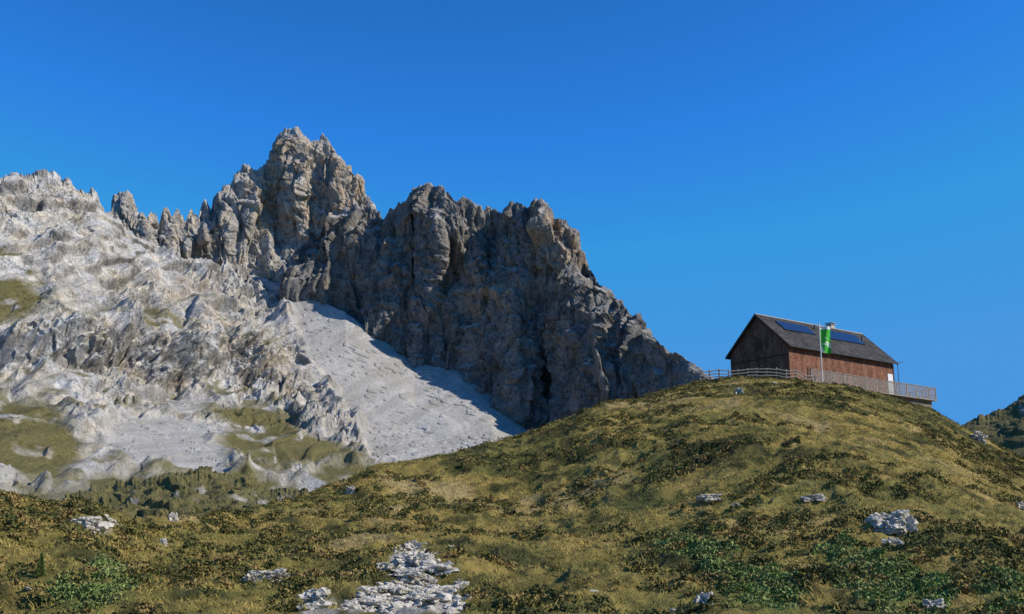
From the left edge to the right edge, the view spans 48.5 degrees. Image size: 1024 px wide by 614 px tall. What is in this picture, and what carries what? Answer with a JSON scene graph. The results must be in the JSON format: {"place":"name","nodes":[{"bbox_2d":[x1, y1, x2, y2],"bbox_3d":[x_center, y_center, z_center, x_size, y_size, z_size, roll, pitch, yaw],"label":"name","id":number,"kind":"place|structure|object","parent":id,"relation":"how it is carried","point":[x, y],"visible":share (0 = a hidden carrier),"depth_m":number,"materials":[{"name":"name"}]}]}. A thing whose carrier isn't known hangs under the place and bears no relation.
{"place":"outdoors","nodes":[
{"label":"outdoors","id":0,"kind":"place"},
{"bbox_2d":[48,466,308,518],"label":"grassy foothill","id":1,"kind":"structure","parent":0,"point":[202,490],"depth_m":468.01,"materials":[{"name":"green plant"}]},
{"bbox_2d":[111,126,376,282],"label":"mountain peak","id":2,"kind":"structure","parent":0,"point":[267,219],"depth_m":1608.86,"materials":[{"name":"stone"}]},
{"bbox_2d":[0,169,527,499],"bbox_3d":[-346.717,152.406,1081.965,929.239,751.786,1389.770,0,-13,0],"label":"rocky mountain slope","id":3,"kind":"structure","parent":0,"point":[125,354],"depth_m":1156.63,"materials":[{"name":"grey stone"}]},
{"bbox_2d":[279,183,713,429],"bbox_3d":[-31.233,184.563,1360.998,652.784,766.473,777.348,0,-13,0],"label":"shaded mountain massif","id":4,"kind":"structure","parent":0,"point":[522,316],"depth_m":1418.15,"materials":[{"name":"stone"}]},
{"bbox_2d":[0,376,1023,613],"bbox_3d":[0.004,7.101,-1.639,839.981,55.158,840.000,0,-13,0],"label":"grassy hill","id":5,"kind":"structure","parent":0,"point":[560,579],"depth_m":57.39,"materials":[{"name":"green plant"}]},
{"bbox_2d":[34,552,46,575],"bbox_3d":[-15.726,8.601,37.986,0.472,0.794,0.460,12,-17,-41],"label":"young spruce","id":6,"kind":"object","parent":5,"relation":"on","point":[40,569],"visible":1,"depth_m":37.94,"materials":[{"name":"green plant"}]},
{"bbox_2d":[71,516,101,525],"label":"boulder","id":7,"kind":"object","parent":5,"relation":"on","point":[94,520],"visible":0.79,"depth_m":45.59,"materials":[{"name":"grey stone"}]},
{"bbox_2d":[159,538,167,545],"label":"boulder","id":8,"kind":"object","parent":5,"relation":"on","point":[164,541],"visible":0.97,"depth_m":48.53,"materials":[{"name":"grey stone"}]},
{"bbox_2d":[168,512,178,521],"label":"boulder","id":9,"kind":"object","parent":5,"relation":"on","point":[172,517],"visible":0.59,"depth_m":59.23,"materials":[{"name":"grey stone"}]},
{"bbox_2d":[241,572,263,582],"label":"boulder","id":10,"kind":"object","parent":5,"relation":"on","point":[247,577],"visible":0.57,"depth_m":38.80,"materials":[{"name":"grey stone"}]},
{"bbox_2d":[249,568,289,581],"bbox_3d":[-8.616,9.613,40.439,2.096,0.648,1.576,0,-13,0],"label":"boulder","id":11,"kind":"object","parent":5,"relation":"on","point":[276,574],"visible":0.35,"depth_m":39.98,"materials":[{"name":"grey stone"}]},
{"bbox_2d":[81,514,471,613],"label":"rubble stones","id":12,"kind":"object","parent":5,"relation":"on","point":[446,599],"visible":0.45,"depth_m":35.38,"materials":[{"name":"grey stone"}]},
{"bbox_2d":[294,603,313,611],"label":"boulder","id":13,"kind":"object","parent":5,"relation":"on","point":[301,608],"visible":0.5,"depth_m":30.53,"materials":[{"name":"grey stone"}]},
{"bbox_2d":[306,588,323,601],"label":"boulder","id":14,"kind":"object","parent":5,"relation":"on","point":[311,593],"visible":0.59,"depth_m":35.47,"materials":[{"name":"grey stone"}]},
{"bbox_2d":[346,486,354,493],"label":"boulder","id":15,"kind":"object","parent":5,"relation":"on","point":[351,489],"visible":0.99,"depth_m":73.08,"materials":[{"name":"grey stone"}]},
{"bbox_2d":[357,597,390,610],"bbox_3d":[-4.192,8.649,32.984,1.475,0.425,1.100,0,-13,0],"label":"boulder","id":16,"kind":"object","parent":5,"relation":"on","point":[371,603],"visible":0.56,"depth_m":32.68,"materials":[{"name":"grey stone"}]},
{"bbox_2d":[376,562,393,570],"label":"boulder","id":17,"kind":"object","parent":5,"relation":"on","point":[387,566],"visible":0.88,"depth_m":39.87,"materials":[{"name":"grey stone"}]},
{"bbox_2d":[383,597,393,605],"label":"boulder","id":18,"kind":"object","parent":5,"relation":"on","point":[389,600],"visible":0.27,"depth_m":33.20,"materials":[{"name":"grey stone"}]},
{"bbox_2d":[368,585,414,595],"bbox_3d":[-3.832,9.041,36.082,1.505,0.451,1.234,0,-13,0],"label":"boulder","id":19,"kind":"object","parent":5,"relation":"on","point":[396,590],"visible":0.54,"depth_m":35.68,"materials":[{"name":"grey stone"}]},
{"bbox_2d":[388,568,431,583],"bbox_3d":[-3.647,9.428,39.846,1.729,0.532,1.273,-2,-13,10],"label":"boulder","id":20,"kind":"object","parent":5,"relation":"on","point":[409,576],"visible":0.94,"depth_m":39.47,"materials":[{"name":"grey stone"}]},
{"bbox_2d":[399,539,422,549],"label":"boulder","id":21,"kind":"object","parent":5,"relation":"on","point":[413,545],"visible":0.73,"depth_m":43.96,"materials":[{"name":"grey stone"}]},
{"bbox_2d":[390,591,441,607],"bbox_3d":[-2.635,8.321,32.282,1.609,0.535,1.212,0,-13,0],"label":"boulder","id":22,"kind":"object","parent":5,"relation":"on","point":[417,599],"visible":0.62,"depth_m":31.90,"materials":[{"name":"grey stone"}]},
{"bbox_2d":[404,553,434,565],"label":"boulder","id":23,"kind":"object","parent":5,"relation":"on","point":[417,559],"visible":0.66,"depth_m":41.63,"materials":[{"name":"grey stone"}]},
{"bbox_2d":[423,575,437,584],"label":"boulder","id":24,"kind":"object","parent":5,"relation":"on","point":[429,580],"visible":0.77,"depth_m":39.67,"materials":[{"name":"grey stone"}]},
{"bbox_2d":[424,584,454,593],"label":"boulder","id":25,"kind":"object","parent":5,"relation":"on","point":[434,588],"visible":0.33,"depth_m":37.23,"materials":[{"name":"grey stone"}]},
{"bbox_2d":[426,564,459,575],"bbox_3d":[-2.499,9.410,40.497,1.315,0.544,1.006,0,-13,0],"label":"boulder","id":26,"kind":"object","parent":5,"relation":"on","point":[439,568],"visible":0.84,"depth_m":40.20,"materials":[{"name":"grey stone"}]},
{"bbox_2d":[25,382,965,611],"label":"scattered stones","id":27,"kind":"object","parent":5,"relation":"on","point":[27,588],"visible":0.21,"depth_m":36.77,"materials":[{"name":"grey stone"}]},
{"bbox_2d":[0,375,1023,613],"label":"heath shrubs","id":28,"kind":"object","parent":5,"relation":"on","point":[816,568],"visible":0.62,"depth_m":48.88,"materials":[{"name":"green plant"}]},
{"bbox_2d":[43,527,1023,613],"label":"juniper shrubs","id":29,"kind":"object","parent":5,"relation":"on","point":[754,588],"visible":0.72,"depth_m":37.59,"materials":[{"name":"green plant"}]},
{"bbox_2d":[693,591,713,604],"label":"boulder","id":30,"kind":"object","parent":5,"relation":"on","point":[702,597],"visible":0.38,"depth_m":31.69,"materials":[{"name":"grey stone"}]},
{"bbox_2d":[696,493,721,502],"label":"boulder","id":31,"kind":"object","parent":5,"relation":"on","point":[708,498],"visible":1,"depth_m":57.74,"materials":[{"name":"grey stone"}]},
{"bbox_2d":[735,388,743,393],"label":"boulder","id":32,"kind":"object","parent":5,"relation":"on","point":[739,390],"visible":0.56,"depth_m":105.51,"materials":[{"name":"grey stone"}]},
{"bbox_2d":[699,367,815,381],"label":"wooden fence","id":33,"kind":"object","parent":5,"relation":"on","point":[747,372],"visible":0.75,"depth_m":124.45,"materials":[{"name":"grey wood"}]},
{"bbox_2d":[725,313,900,393],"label":"alpine hut","id":34,"kind":"object","parent":5,"relation":"on","point":[765,342],"visible":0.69,"depth_m":135.11,"materials":[{"name":"brown wood"}]},
{"bbox_2d":[887,374,893,393],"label":"white door","id":35,"kind":"structure","parent":34,"relation":"in","point":[889,376],"depth_m":140.30,"materials":[{"name":"paint"}]},
{"bbox_2d":[800,493,825,501],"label":"boulder","id":36,"kind":"object","parent":5,"relation":"on","point":[820,497],"visible":0.98,"depth_m":55.71,"materials":[{"name":"grey stone"}]},
{"bbox_2d":[818,324,831,381],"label":"flagpole","id":37,"kind":"object","parent":5,"relation":"on","point":[825,340],"visible":0.98,"depth_m":125.99,"materials":[{"name":"green fabric"}]},
{"bbox_2d":[864,509,909,534],"bbox_3d":[16.024,9.205,48.501,1.938,1.100,1.727,0,-13,0],"label":"boulder","id":38,"kind":"object","parent":5,"relation":"on","point":[885,523],"visible":0.92,"depth_m":47.95,"materials":[{"name":"grey stone"}]},
{"bbox_2d":[880,537,903,545],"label":"boulder","id":39,"kind":"object","parent":5,"relation":"on","point":[896,541],"visible":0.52,"depth_m":44.33,"materials":[{"name":"grey stone"}]},
{"bbox_2d":[869,390,936,407],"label":"stone terrace","id":40,"kind":"structure","parent":5,"relation":"on","point":[921,401],"depth_m":136.65,"materials":[{"name":"grey stone"}]},
{"bbox_2d":[810,369,936,399],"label":"terrace railing","id":41,"kind":"object","parent":40,"relation":"on","point":[845,379],"visible":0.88,"depth_m":132.57,"materials":[{"name":"grey wood"}]},
{"bbox_2d":[895,514,918,536],"bbox_3d":[16.705,9.361,48.165,1.290,1.225,0.969,0,-13,0],"label":"boulder","id":42,"kind":"object","parent":5,"relation":"on","point":[912,523],"visible":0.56,"depth_m":47.90,"materials":[{"name":"grey stone"}]},
{"bbox_2d":[922,598,945,608],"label":"boulder","id":43,"kind":"object","parent":5,"relation":"on","point":[939,603],"visible":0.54,"depth_m":33.17,"materials":[{"name":"grey stone"}]},
{"bbox_2d":[972,431,987,443],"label":"boulder","id":44,"kind":"object","parent":5,"relation":"on","point":[978,436],"visible":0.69,"depth_m":104.57,"materials":[{"name":"grey stone"}]},
{"bbox_2d":[1016,501,1023,509],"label":"boulder","id":45,"kind":"object","parent":5,"relation":"on","point":[1020,504],"visible":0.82,"depth_m":64.38,"materials":[{"name":"grey stone"}]},
{"bbox_2d":[0,0,1023,424],"label":"sky","id":46,"kind":"structure","parent":0,"point":[854,165],"materials":[{"name":"blue"}]},
{"bbox_2d":[962,394,1023,455],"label":"grassy hillside","id":47,"kind":"structure","parent":0,"point":[1004,427],"depth_m":277.78,"materials":[{"name":"green plant"}]}
]}

